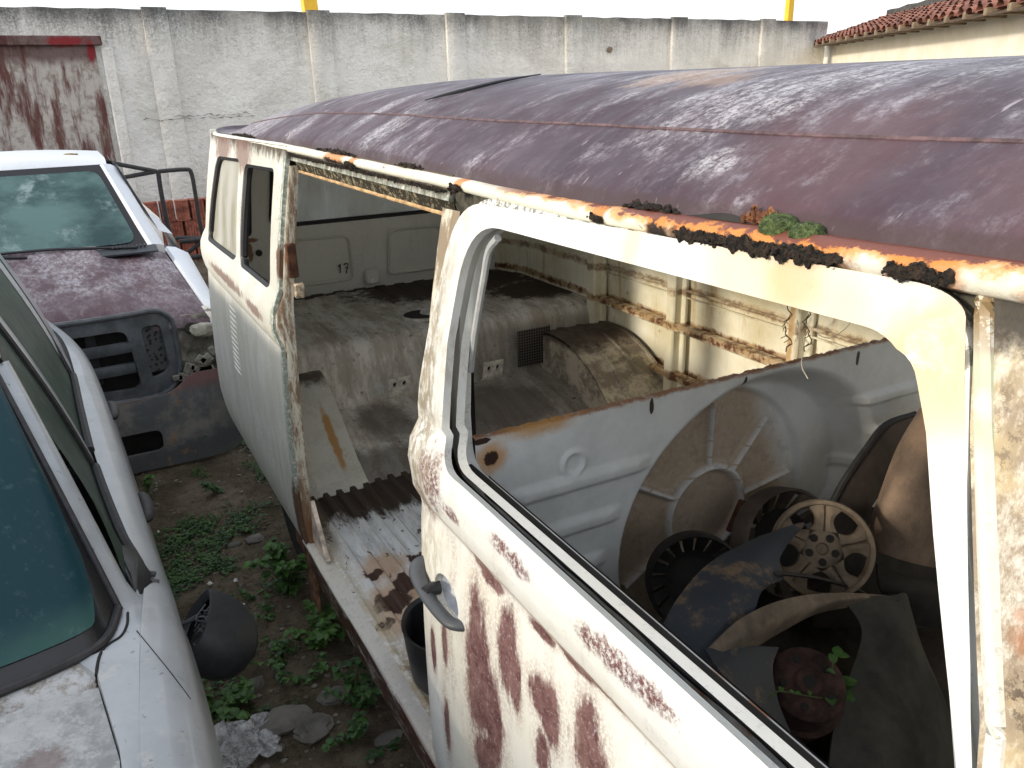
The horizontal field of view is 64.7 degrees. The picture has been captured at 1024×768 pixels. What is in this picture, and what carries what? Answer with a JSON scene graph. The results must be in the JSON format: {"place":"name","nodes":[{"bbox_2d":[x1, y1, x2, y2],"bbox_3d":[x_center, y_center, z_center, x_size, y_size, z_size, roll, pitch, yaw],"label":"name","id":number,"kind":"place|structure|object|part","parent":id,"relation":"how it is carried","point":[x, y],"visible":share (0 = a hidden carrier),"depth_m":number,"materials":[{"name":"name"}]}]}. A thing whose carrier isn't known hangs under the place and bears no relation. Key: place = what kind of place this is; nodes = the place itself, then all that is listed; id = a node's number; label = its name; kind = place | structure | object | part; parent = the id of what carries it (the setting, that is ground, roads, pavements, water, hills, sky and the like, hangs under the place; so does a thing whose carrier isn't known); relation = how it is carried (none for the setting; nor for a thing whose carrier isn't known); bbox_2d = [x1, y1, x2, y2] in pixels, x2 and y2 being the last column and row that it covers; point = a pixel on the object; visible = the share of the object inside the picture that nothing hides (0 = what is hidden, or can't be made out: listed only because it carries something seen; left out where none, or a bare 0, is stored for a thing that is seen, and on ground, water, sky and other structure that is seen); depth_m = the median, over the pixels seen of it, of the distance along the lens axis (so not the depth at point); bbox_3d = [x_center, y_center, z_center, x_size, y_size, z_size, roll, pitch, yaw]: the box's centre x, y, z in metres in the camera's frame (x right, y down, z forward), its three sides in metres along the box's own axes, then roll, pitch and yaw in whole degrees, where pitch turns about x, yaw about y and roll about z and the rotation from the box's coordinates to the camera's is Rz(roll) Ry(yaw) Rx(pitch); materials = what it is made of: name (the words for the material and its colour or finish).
{"place":"outdoors","nodes":[
{"label":"outdoors","id":0,"kind":"place"},
{"bbox_2d":[134,259,422,767],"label":"ground","id":1,"kind":"structure","parent":0,"point":[167,500],"depth_m":3.14,"materials":[{"name":"soil"}]},
{"bbox_2d":[0,150,242,473],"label":"pickup truck","id":2,"kind":"object","parent":1,"relation":"on","point":[107,282],"visible":0.8,"depth_m":4.39,"materials":[{"name":"paint"}]},
{"bbox_2d":[0,254,257,767],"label":"car","id":3,"kind":"object","parent":1,"relation":"on","point":[92,675],"visible":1,"depth_m":1.51,"materials":[{"name":"white paint"}]},
{"bbox_3d":[-1.552,-0.132,2.655,0.178,0.482,0.902,-13,23,-28],"label":"side window","id":4,"kind":"part","parent":3,"relation":"part of","materials":[{"name":"grey glass"}]},
{"bbox_3d":[-1.032,0.152,1.869,0.183,0.480,0.818,-14,24,-31],"label":"side window","id":5,"kind":"part","parent":3,"relation":"part of","materials":[{"name":"grey glass"}]},
{"bbox_2d":[142,474,154,496],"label":"weed","id":6,"kind":"object","parent":1,"relation":"on","point":[147,482],"visible":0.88,"depth_m":4.01,"materials":[{"name":"green plant"}]},
{"bbox_2d":[106,160,203,260],"bbox_3d":[-2.804,-1.129,6.620,0.737,1.445,0.537,-12,23,-26],"label":"tube frame","id":7,"kind":"object","parent":1,"relation":"on","point":[181,239],"visible":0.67,"depth_m":6.29,"materials":[{"name":"black metal"}]},
{"bbox_2d":[173,532,192,538],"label":"weed","id":8,"kind":"object","parent":1,"relation":"on","point":[186,534],"visible":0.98,"depth_m":3.67,"materials":[{"name":"green plant"}]},
{"bbox_2d":[181,243,197,260],"bbox_3d":[-3.877,-1.601,9.680,0.148,0.232,0.170,-14,24,-31],"label":"hollow brick","id":9,"kind":"object","parent":1,"relation":"on","point":[186,247],"visible":0.18,"depth_m":9.60,"materials":[{"name":"brick"}]},
{"bbox_2d":[182,219,200,235],"bbox_3d":[-3.806,-1.831,9.612,0.148,0.232,0.170,-14,23,-31],"label":"hollow brick","id":10,"kind":"object","parent":9,"relation":"on","point":[191,227],"visible":0.57,"depth_m":9.54,"materials":[{"name":"brick"}]},
{"bbox_2d":[174,199,190,221],"bbox_3d":[-3.877,-2.045,9.508,0.148,0.232,0.170,-9,22,-21],"label":"hollow brick","id":11,"kind":"object","parent":10,"relation":"on","point":[182,210],"visible":1,"depth_m":9.44,"materials":[{"name":"brick"}]},
{"bbox_2d":[195,243,202,259],"bbox_3d":[-3.726,-1.634,9.761,0.148,0.232,0.170,-11,22,-26],"label":"hollow brick","id":12,"kind":"object","parent":1,"relation":"on","point":[198,250],"visible":0.14,"depth_m":9.68,"materials":[{"name":"brick"}]},
{"bbox_2d":[201,219,205,228],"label":"hollow brick","id":13,"kind":"object","parent":12,"relation":"on","point":[204,223],"visible":0.12,"depth_m":9.61,"materials":[{"name":"brick"}]},
{"bbox_2d":[187,197,205,219],"bbox_3d":[-3.744,-2.084,9.604,0.148,0.232,0.170,-13,24,-29],"label":"hollow brick","id":14,"kind":"object","parent":13,"relation":"on","point":[192,208],"visible":0.65,"depth_m":9.54,"materials":[{"name":"brick"}]},
{"bbox_2d":[199,481,222,493],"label":"weed","id":15,"kind":"object","parent":1,"relation":"on","point":[206,485],"visible":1,"depth_m":3.99,"materials":[{"name":"green plant"}]},
{"bbox_2d":[201,678,256,724],"bbox_3d":[-0.951,1.040,2.639,0.248,0.086,0.204,-3,20,-3],"label":"weed","id":16,"kind":"object","parent":1,"relation":"on","point":[234,697],"visible":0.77,"depth_m":2.62,"materials":[{"name":"green plant"}]},
{"bbox_2d":[153,440,307,745],"bbox_3d":[-1.217,0.727,3.548,0.790,0.089,3.450,-12,23,-26],"label":"ground cover","id":17,"kind":"object","parent":1,"relation":"on","point":[191,575],"visible":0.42,"depth_m":3.56,"materials":[{"name":"green plant"}]},
{"bbox_2d":[227,541,241,547],"bbox_3d":[-1.241,0.719,3.615,0.064,0.021,0.037,-12,23,-26],"label":"stone","id":18,"kind":"object","parent":1,"relation":"on","point":[234,544],"visible":1,"depth_m":3.60,"materials":[{"name":"grey stone"}]},
{"bbox_2d":[214,712,281,767],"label":"plastic bag","id":19,"kind":"object","parent":1,"relation":"on","point":[223,730],"visible":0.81,"depth_m":2.47,"materials":[{"name":"white plastic"}]},
{"bbox_2d":[235,513,267,534],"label":"weed","id":20,"kind":"object","parent":1,"relation":"on","point":[248,529],"visible":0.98,"depth_m":3.70,"materials":[{"name":"green plant"}]},
{"bbox_2d":[229,578,279,600],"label":"weed","id":21,"kind":"object","parent":1,"relation":"on","point":[244,591],"visible":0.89,"depth_m":3.19,"materials":[{"name":"green plant"}]},
{"bbox_2d":[245,533,263,543],"bbox_3d":[-1.162,0.698,3.644,0.085,0.033,0.070,-12,23,-26],"label":"stone","id":22,"kind":"object","parent":1,"relation":"on","point":[255,538],"visible":1,"depth_m":3.63,"materials":[{"name":"grey stone"}]},
{"bbox_2d":[249,677,264,693],"bbox_3d":[-0.889,1.033,2.764,0.090,0.048,0.081,-12,23,-26],"label":"stone","id":23,"kind":"object","parent":1,"relation":"on","point":[258,685],"visible":0.43,"depth_m":2.75,"materials":[{"name":"grey stone"}]},
{"bbox_2d":[253,591,274,620],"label":"weed","id":24,"kind":"object","parent":1,"relation":"on","point":[263,607],"visible":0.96,"depth_m":3.10,"materials":[{"name":"green plant"}]},
{"bbox_2d":[135,445,402,767],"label":"pebbles","id":25,"kind":"object","parent":1,"relation":"on","point":[282,745],"visible":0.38,"depth_m":2.89,"materials":[{"name":"grey stone"}]},
{"bbox_2d":[248,636,301,670],"bbox_3d":[-0.863,0.962,2.863,0.176,0.090,0.206,3,21,10],"label":"weed","id":26,"kind":"object","parent":1,"relation":"on","point":[279,657],"visible":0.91,"depth_m":2.87,"materials":[{"name":"green plant"}]},
{"bbox_2d":[242,541,307,595],"bbox_3d":[-0.896,0.745,3.163,0.227,0.234,0.207,9,23,27],"label":"weed","id":27,"kind":"object","parent":1,"relation":"on","point":[284,569],"visible":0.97,"depth_m":3.16,"materials":[{"name":"green plant"}]},
{"bbox_2d":[137,445,418,767],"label":"leaf debris","id":28,"kind":"object","parent":1,"relation":"on","point":[286,700],"visible":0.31,"depth_m":3.16,"materials":[{"name":"brown plant"}]},
{"bbox_2d":[266,536,291,566],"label":"weed","id":29,"kind":"object","parent":1,"relation":"on","point":[273,540],"visible":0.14,"depth_m":3.40,"materials":[{"name":"green plant"}]},
{"bbox_2d":[253,704,311,741],"bbox_3d":[-0.728,1.070,2.569,0.186,0.056,0.121,-12,23,-26],"label":"stone","id":30,"kind":"object","parent":1,"relation":"on","point":[283,719],"visible":0.92,"depth_m":2.54,"materials":[{"name":"grey stone"}]},
{"bbox_2d":[275,651,327,684],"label":"weed","id":31,"kind":"object","parent":1,"relation":"on","point":[307,679],"visible":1,"depth_m":2.76,"materials":[{"name":"green plant"}]},
{"bbox_2d":[300,0,317,11],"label":"yellow post","id":32,"kind":"object","parent":1,"relation":"on","point":[309,4],"depth_m":11.56,"materials":[{"name":"metal"}]},
{"bbox_2d":[293,712,333,743],"bbox_3d":[-0.622,1.083,2.546,0.113,0.048,0.129,12,24,32],"label":"stone","id":33,"kind":"object","parent":1,"relation":"on","point":[313,728],"visible":1,"depth_m":2.52,"materials":[{"name":"grey stone"}]},
{"bbox_2d":[283,599,345,649],"bbox_3d":[-0.677,0.882,2.957,0.262,0.152,0.210,4,21,13],"label":"weed","id":34,"kind":"object","parent":1,"relation":"on","point":[322,633],"visible":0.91,"depth_m":2.92,"materials":[{"name":"green plant"}]},
{"bbox_2d":[316,685,349,705],"bbox_3d":[-0.592,1.037,2.678,0.109,0.035,0.083,-12,23,-26],"label":"stone","id":35,"kind":"object","parent":1,"relation":"on","point":[330,699],"visible":0.64,"depth_m":2.66,"materials":[{"name":"grey stone"}]},
{"bbox_2d":[321,711,369,752],"bbox_3d":[-0.510,1.079,2.484,0.169,0.089,0.105,-12,23,-26],"label":"weed","id":36,"kind":"object","parent":1,"relation":"on","point":[358,729],"visible":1,"depth_m":2.48,"materials":[{"name":"green plant"}]},
{"bbox_2d":[323,657,380,708],"bbox_3d":[-0.477,0.988,2.659,0.238,0.135,0.200,4,21,15],"label":"weed","id":37,"kind":"object","parent":1,"relation":"on","point":[364,695],"visible":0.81,"depth_m":2.64,"materials":[{"name":"green plant"}]},
{"bbox_2d":[363,737,401,760],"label":"weed","id":38,"kind":"object","parent":1,"relation":"on","point":[391,745],"visible":1,"depth_m":2.45,"materials":[{"name":"green plant"}]},
{"bbox_2d":[373,729,402,746],"bbox_3d":[-0.382,1.099,2.503,0.096,0.036,0.050,-12,23,-26],"label":"stone","id":39,"kind":"object","parent":1,"relation":"on","point":[384,739],"visible":0.87,"depth_m":2.49,"materials":[{"name":"grey stone"}]},
{"bbox_2d":[0,6,827,252],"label":"boundary wall","id":40,"kind":"structure","parent":1,"relation":"on","point":[157,88],"depth_m":10.04,"materials":[{"name":"paint"}]},
{"bbox_2d":[200,55,1023,767],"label":"van","id":41,"kind":"object","parent":1,"relation":"on","point":[514,393],"visible":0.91,"depth_m":1.41,"materials":[{"name":"paint"}]},
{"bbox_2d":[231,133,254,138],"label":"leaf litter","id":42,"kind":"object","parent":41,"relation":"on","point":[244,135],"visible":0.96,"depth_m":2.81,"materials":[{"name":"brown plant"}]},
{"bbox_2d":[315,148,356,157],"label":"leaf litter","id":43,"kind":"object","parent":41,"relation":"on","point":[339,152],"visible":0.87,"depth_m":1.92,"materials":[{"name":"brown plant"}]},
{"bbox_2d":[394,162,423,170],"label":"leaf litter","id":44,"kind":"object","parent":41,"relation":"on","point":[405,165],"visible":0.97,"depth_m":1.53,"materials":[{"name":"brown plant"}]},
{"bbox_2d":[401,597,428,694],"bbox_3d":[-0.145,0.658,2.008,0.240,0.167,0.321,-12,23,-26],"label":"plastic tub","id":45,"kind":"object","parent":41,"relation":"on","point":[412,626],"visible":0.23,"depth_m":1.99,"materials":[{"name":"black plastic"}]},
{"bbox_2d":[425,74,540,100],"bbox_3d":[-0.060,-0.683,1.861,0.280,0.053,0.054,-6,21,-13],"label":"metal strip","id":46,"kind":"object","parent":41,"relation":"on","point":[475,87],"visible":1,"depth_m":1.84,"materials":[{"name":"black metal"}]},
{"bbox_2d":[622,199,680,214],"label":"leaf litter","id":47,"kind":"object","parent":41,"relation":"on","point":[636,204],"visible":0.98,"depth_m":0.92,"materials":[{"name":"brown plant"}]},
{"bbox_3d":[0.126,0.404,1.123,0.181,1.245,1.126,-12,23,-26],"label":"front door","id":48,"kind":"part","parent":41,"relation":"part of","materials":[{"name":"paint"}]},
{"bbox_2d":[704,646,790,731],"bbox_3d":[0.447,0.533,1.410,0.206,0.159,0.152,-12,23,-26],"label":"plastic sheet","id":49,"kind":"object","parent":41,"relation":"in","point":[748,671],"visible":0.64,"depth_m":1.40,"materials":[{"name":"grey plastic"}]},
{"bbox_2d":[664,522,804,668],"bbox_3d":[0.416,0.403,1.529,0.126,0.112,0.512,13,25,35],"label":"wheel arch liner","id":50,"kind":"object","parent":49,"relation":"on","point":[717,597],"visible":0.84,"depth_m":1.48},
{"bbox_2d":[660,586,860,763],"bbox_3d":[0.726,0.741,1.883,1.204,0.886,0.435,-17,26,-36],"label":"rubber mat","id":51,"kind":"object","parent":41,"relation":"in","point":[822,640],"visible":0.07,"depth_m":1.92,"materials":[{"name":"black rubber"}]},
{"bbox_2d":[645,530,732,618],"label":"wheel trim","id":52,"kind":"structure","parent":51,"relation":"on","point":[681,570],"depth_m":1.74,"materials":[{"name":"black plastic"}]},
{"bbox_2d":[730,486,825,599],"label":"wheel trim","id":53,"kind":"structure","parent":51,"relation":"on","point":[746,517],"depth_m":1.89,"materials":[{"name":"brown plastic"}]},
{"bbox_2d":[773,647,846,744],"bbox_3d":[0.543,0.588,1.532,0.170,0.185,0.185,-12,23,-26],"label":"brake drum","id":54,"kind":"object","parent":51,"relation":"on","point":[803,670],"visible":0.81,"depth_m":1.47,"materials":[{"name":"brown metal"}]},
{"bbox_2d":[768,646,856,705],"bbox_3d":[0.549,0.544,1.434,0.240,0.089,0.071,-18,26,-37],"label":"vine","id":55,"kind":"object","parent":54,"relation":"on","point":[850,682],"visible":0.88,"depth_m":1.48,"materials":[{"name":"green plant"}]},
{"bbox_2d":[757,212,798,235],"bbox_3d":[0.252,-0.148,0.759,0.042,0.028,0.044,-12,23,-26],"label":"moss cushion","id":56,"kind":"object","parent":41,"relation":"on","point":[773,223],"visible":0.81,"depth_m":0.75,"materials":[{"name":"green plant"}]},
{"bbox_2d":[781,306,792,351],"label":"dry creeper","id":57,"kind":"object","parent":41,"relation":"hanging from","point":[789,317],"visible":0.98,"depth_m":2.78,"materials":[{"name":"brown plant"}]},
{"bbox_2d":[708,593,885,651],"bbox_3d":[0.594,0.465,1.586,0.603,0.204,0.030,-15,25,-33],"label":"wheel arch liner","id":58,"kind":"object","parent":41,"relation":"in","point":[760,626],"visible":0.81,"depth_m":1.48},
{"bbox_2d":[797,320,807,378],"bbox_3d":[0.620,-0.074,1.714,0.016,0.122,0.042,-16,25,-34],"label":"straw","id":59,"kind":"object","parent":41,"relation":"hanging from","point":[803,349],"visible":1,"depth_m":1.72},
{"bbox_2d":[801,311,812,351],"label":"dry creeper","id":60,"kind":"object","parent":41,"relation":"hanging from","point":[807,317],"visible":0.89,"depth_m":2.70,"materials":[{"name":"brown plant"}]},
{"bbox_2d":[787,221,827,238],"bbox_3d":[0.267,-0.135,0.732,0.036,0.026,0.039,-12,23,-26],"label":"moss cushion","id":61,"kind":"object","parent":41,"relation":"on","point":[806,229],"visible":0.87,"depth_m":0.72,"materials":[{"name":"green plant"}]},
{"bbox_2d":[774,570,866,593],"bbox_3d":[0.660,0.423,1.691,0.374,0.228,0.020,-16,25,-33],"label":"rubber strip","id":62,"kind":"object","parent":41,"relation":"in","point":[807,576],"visible":0.77,"depth_m":1.63,"materials":[{"name":"black rubber"}]},
{"bbox_2d":[772,499,875,594],"bbox_3d":[0.675,0.360,1.760,0.216,0.200,0.126,3,21,13],"label":"wheel cover","id":63,"kind":"object","parent":41,"relation":"in","point":[808,545],"visible":0.86,"depth_m":1.75,"materials":[{"name":"beige plastic"}]},
{"bbox_2d":[817,322,850,338],"bbox_3d":[0.668,-0.115,1.678,0.103,0.040,0.002,-12,23,-26],"label":"thread","id":64,"kind":"object","parent":41,"relation":"hanging from","point":[833,336],"visible":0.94,"depth_m":1.68},
{"bbox_2d":[830,411,916,536],"bbox_3d":[0.864,0.229,1.944,0.413,0.257,0.058,-17,25,-35],"label":"door card","id":65,"kind":"object","parent":41,"relation":"in","point":[859,486],"depth_m":1.92,"materials":[{"name":"black plastic"}]},
{"bbox_2d":[812,507,936,627],"bbox_3d":[1.008,0.463,2.054,0.736,0.378,0.194,-12,23,-26],"label":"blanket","id":66,"kind":"object","parent":41,"relation":"in","point":[854,563],"visible":0.14,"depth_m":2.00,"materials":[{"name":"brown fabric"}]},
{"bbox_2d":[828,593,954,767],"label":"mud flap","id":67,"kind":"object","parent":41,"relation":"on","point":[896,713],"visible":0.91,"depth_m":1.59,"materials":[{"name":"black rubber"}]},
{"bbox_2d":[868,408,935,567],"bbox_3d":[0.987,0.246,1.905,0.398,0.400,0.138,-18,26,-38],"label":"seat cloth","id":68,"kind":"object","parent":41,"relation":"in","point":[900,525],"visible":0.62,"depth_m":1.80,"materials":[{"name":"brown fabric"}]},
{"bbox_2d":[876,564,941,628],"bbox_3d":[0.941,0.505,1.879,0.233,0.176,0.082,-4,20,-7],"label":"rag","id":69,"kind":"object","parent":41,"relation":"in","point":[923,595],"visible":0.66,"depth_m":1.84,"materials":[{"name":"black fabric"}]},
{"bbox_2d":[784,0,794,20],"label":"yellow post","id":70,"kind":"object","parent":1,"relation":"on","point":[789,9],"depth_m":15.75,"materials":[{"name":"metal"}]},
{"bbox_2d":[814,0,1023,63],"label":"house","id":71,"kind":"structure","parent":1,"relation":"on","point":[945,29],"depth_m":9.56,"materials":[{"name":"paint"}]},
{"bbox_2d":[886,0,944,14],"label":"coping wall","id":72,"kind":"structure","parent":71,"relation":"on","point":[910,6],"depth_m":13.41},
{"bbox_2d":[0,0,923,33],"label":"sky","id":73,"kind":"structure","parent":0,"point":[839,14],"materials":[{"name":"white"}]},
{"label":"hollow brick","id":74,"kind":"object","parent":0,"visible":0},
{"bbox_2d":[162,222,167,243],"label":"hollow brick","id":75,"kind":"object","parent":74,"relation":"on","point":[165,239],"visible":0.15,"depth_m":9.43,"materials":[{"name":"brick"}]},
{"bbox_2d":[142,201,159,217],"bbox_3d":[-4.182,-1.990,9.380,0.148,0.232,0.170,-11,23,-24],"label":"hollow brick","id":76,"kind":"object","parent":75,"relation":"on","point":[152,206],"visible":0.5,"depth_m":9.31,"materials":[{"name":"brick"}]},
{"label":"hollow brick","id":77,"kind":"object","parent":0,"visible":0},
{"bbox_2d":[170,220,184,241],"bbox_3d":[-3.976,-1.811,9.569,0.148,0.232,0.170,-14,25,-30],"label":"hollow brick","id":78,"kind":"object","parent":77,"relation":"on","point":[177,228],"visible":0.64,"depth_m":9.49,"materials":[{"name":"brick"}]},
{"bbox_2d":[158,200,175,222],"bbox_3d":[-4.035,-2.024,9.461,0.148,0.232,0.170,-12,23,-25],"label":"hollow brick","id":79,"kind":"object","parent":78,"relation":"on","point":[170,210],"visible":0.69,"depth_m":9.40,"materials":[{"name":"brick"}]}
]}

